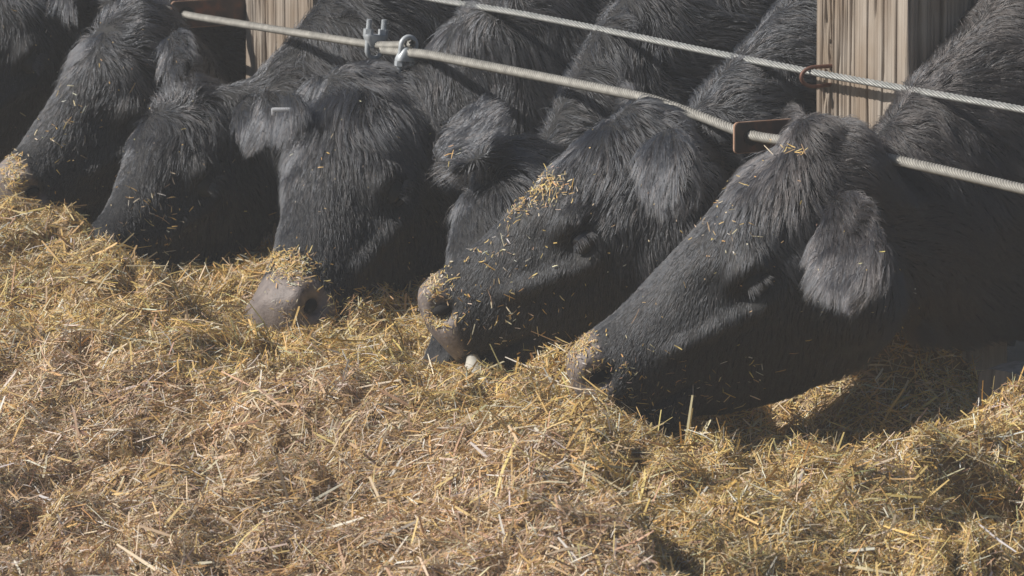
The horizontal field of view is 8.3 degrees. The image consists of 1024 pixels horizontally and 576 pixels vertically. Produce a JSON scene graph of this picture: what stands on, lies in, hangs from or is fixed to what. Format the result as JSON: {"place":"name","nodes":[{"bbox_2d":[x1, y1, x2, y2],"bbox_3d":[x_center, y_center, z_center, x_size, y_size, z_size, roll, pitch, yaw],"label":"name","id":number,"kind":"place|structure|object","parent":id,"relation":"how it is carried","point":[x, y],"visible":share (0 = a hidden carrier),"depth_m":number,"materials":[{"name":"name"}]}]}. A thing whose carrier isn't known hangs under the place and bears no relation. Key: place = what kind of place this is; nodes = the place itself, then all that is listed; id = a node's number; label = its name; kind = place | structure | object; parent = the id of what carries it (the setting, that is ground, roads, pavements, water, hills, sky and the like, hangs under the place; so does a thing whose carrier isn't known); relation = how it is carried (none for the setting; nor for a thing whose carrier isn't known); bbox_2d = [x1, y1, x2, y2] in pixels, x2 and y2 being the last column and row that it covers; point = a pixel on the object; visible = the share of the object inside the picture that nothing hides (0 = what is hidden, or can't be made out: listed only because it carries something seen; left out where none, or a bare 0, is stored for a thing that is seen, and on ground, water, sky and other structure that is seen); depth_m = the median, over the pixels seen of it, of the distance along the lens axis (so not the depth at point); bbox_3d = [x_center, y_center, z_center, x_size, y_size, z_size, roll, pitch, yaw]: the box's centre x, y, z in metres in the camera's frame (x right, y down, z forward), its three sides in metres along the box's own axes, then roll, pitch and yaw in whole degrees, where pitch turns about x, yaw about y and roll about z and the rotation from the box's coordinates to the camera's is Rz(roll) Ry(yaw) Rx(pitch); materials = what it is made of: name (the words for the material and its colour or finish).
{"place":"outdoors","nodes":[
{"label":"outdoors","id":0,"kind":"place"},
{"bbox_2d":[1007,338,1023,362],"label":"ground","id":1,"kind":"structure","parent":0,"point":[1020,353],"depth_m":15.15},
{"bbox_2d":[87,0,472,275],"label":"cow","id":2,"kind":"object","parent":1,"relation":"on","point":[254,119],"visible":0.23,"depth_m":13.24},
{"bbox_2d":[93,100,275,266],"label":"hay flecks","id":3,"kind":"object","parent":2,"relation":"on","point":[158,216],"visible":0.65,"depth_m":13.17,"materials":[{"name":"plant"}]},
{"bbox_2d":[246,0,316,248],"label":"fence post","id":4,"kind":"object","parent":1,"relation":"on","point":[260,47],"visible":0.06,"depth_m":13.62,"materials":[{"name":"brown wood"}]},
{"bbox_2d":[170,0,245,27],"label":"cable bracket","id":5,"kind":"object","parent":4,"relation":"attached to","point":[233,9],"visible":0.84,"depth_m":13.66,"materials":[{"name":"brown metal"}]},
{"bbox_2d":[245,0,615,334],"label":"cow","id":6,"kind":"object","parent":1,"relation":"on","point":[360,214],"visible":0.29,"depth_m":12.70},
{"bbox_2d":[264,100,443,329],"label":"hay flecks","id":7,"kind":"object","parent":6,"relation":"on","point":[286,262],"visible":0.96,"depth_m":12.52,"materials":[{"name":"plant"}]},
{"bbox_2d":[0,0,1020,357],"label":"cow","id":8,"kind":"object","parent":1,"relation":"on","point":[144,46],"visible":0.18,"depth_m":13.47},
{"bbox_2d":[0,22,176,201],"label":"hay flecks","id":9,"kind":"object","parent":8,"relation":"on","point":[14,173],"visible":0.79,"depth_m":13.41,"materials":[{"name":"plant"}]},
{"bbox_2d":[0,191,1023,575],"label":"hay","id":10,"kind":"object","parent":1,"relation":"on","point":[192,419],"visible":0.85,"depth_m":10.60,"materials":[{"name":"plant"}]},
{"bbox_2d":[0,0,101,162],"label":"cow","id":11,"kind":"object","parent":10,"relation":"on","point":[29,44],"visible":0.14,"depth_m":13.90},
{"bbox_2d":[421,0,776,372],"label":"cow","id":12,"kind":"object","parent":10,"relation":"on","point":[514,164],"visible":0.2,"depth_m":12.36},
{"bbox_2d":[418,0,1011,377],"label":"cow","id":13,"kind":"object","parent":10,"relation":"on","point":[680,166],"visible":0.48,"depth_m":11.86},
{"bbox_2d":[418,129,682,372],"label":"hay flecks","id":14,"kind":"object","parent":13,"relation":"on","point":[440,291],"visible":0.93,"depth_m":11.87,"materials":[{"name":"plant"}]},
{"bbox_2d":[566,0,1023,435],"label":"cow","id":15,"kind":"object","parent":10,"relation":"on","point":[953,253],"visible":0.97,"depth_m":11.40},
{"bbox_2d":[565,139,915,426],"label":"hay flecks","id":16,"kind":"object","parent":15,"relation":"on","point":[582,342],"visible":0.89,"depth_m":11.39,"materials":[{"name":"plant"}]},
{"bbox_2d":[817,0,1006,375],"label":"fence post","id":17,"kind":"object","parent":1,"relation":"on","point":[893,41],"visible":0.18,"depth_m":11.69,"materials":[{"name":"brown wood"}]},
{"bbox_2d":[424,0,1023,113],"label":"steel cable","id":18,"kind":"object","parent":17,"relation":"attached to","point":[782,66],"visible":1,"depth_m":11.97,"materials":[{"name":"silver metal"}]},
{"bbox_2d":[733,118,790,153],"bbox_3d":[0.470,-0.258,11.835,0.228,0.053,0.010,-5,10,-29],"label":"cable bracket","id":19,"kind":"object","parent":17,"relation":"attached to","point":[742,143],"visible":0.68,"depth_m":11.79,"materials":[{"name":"brown metal"}]},
{"bbox_2d":[379,47,1023,194],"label":"steel cable","id":20,"kind":"object","parent":19,"relation":"attached to","point":[895,159],"visible":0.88,"depth_m":12.09,"materials":[{"name":"silver metal"}]},
{"bbox_2d":[167,4,415,48],"bbox_3d":[-1.151,-0.700,14.550,0.018,0.085,4.011,-5,10,-29],"label":"steel cable","id":21,"kind":"object","parent":20,"relation":"attached to","point":[332,38],"visible":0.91,"depth_m":13.23,"materials":[{"name":"silver metal"}]},
{"bbox_2d":[363,19,388,60],"bbox_3d":[-0.249,-0.455,12.944,0.048,0.078,0.027,-5,10,-29],"label":"cable clamp","id":22,"kind":"object","parent":21,"relation":"attached to","point":[371,38],"visible":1,"depth_m":12.93,"materials":[{"name":"silver metal"}]},
{"bbox_2d":[394,35,418,72],"bbox_3d":[-0.191,-0.422,12.832,0.048,0.078,0.027,-5,10,-29],"label":"cable clamp","id":23,"kind":"object","parent":20,"relation":"attached to","point":[402,57],"visible":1,"depth_m":12.82,"materials":[{"name":"silver metal"}]},
{"bbox_2d":[799,64,832,88],"bbox_3d":[0.513,-0.354,11.800,0.073,0.040,0.009,-4,9,-25],"label":"fence staple","id":24,"kind":"object","parent":17,"relation":"attached to","point":[803,72],"visible":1,"depth_m":11.79,"materials":[{"name":"metal"}]},
{"bbox_2d":[976,360,1023,408],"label":"timber curb","id":25,"kind":"structure","parent":1,"relation":"on","point":[1001,373],"depth_m":11.09,"materials":[{"name":"grey wood"}]}
]}

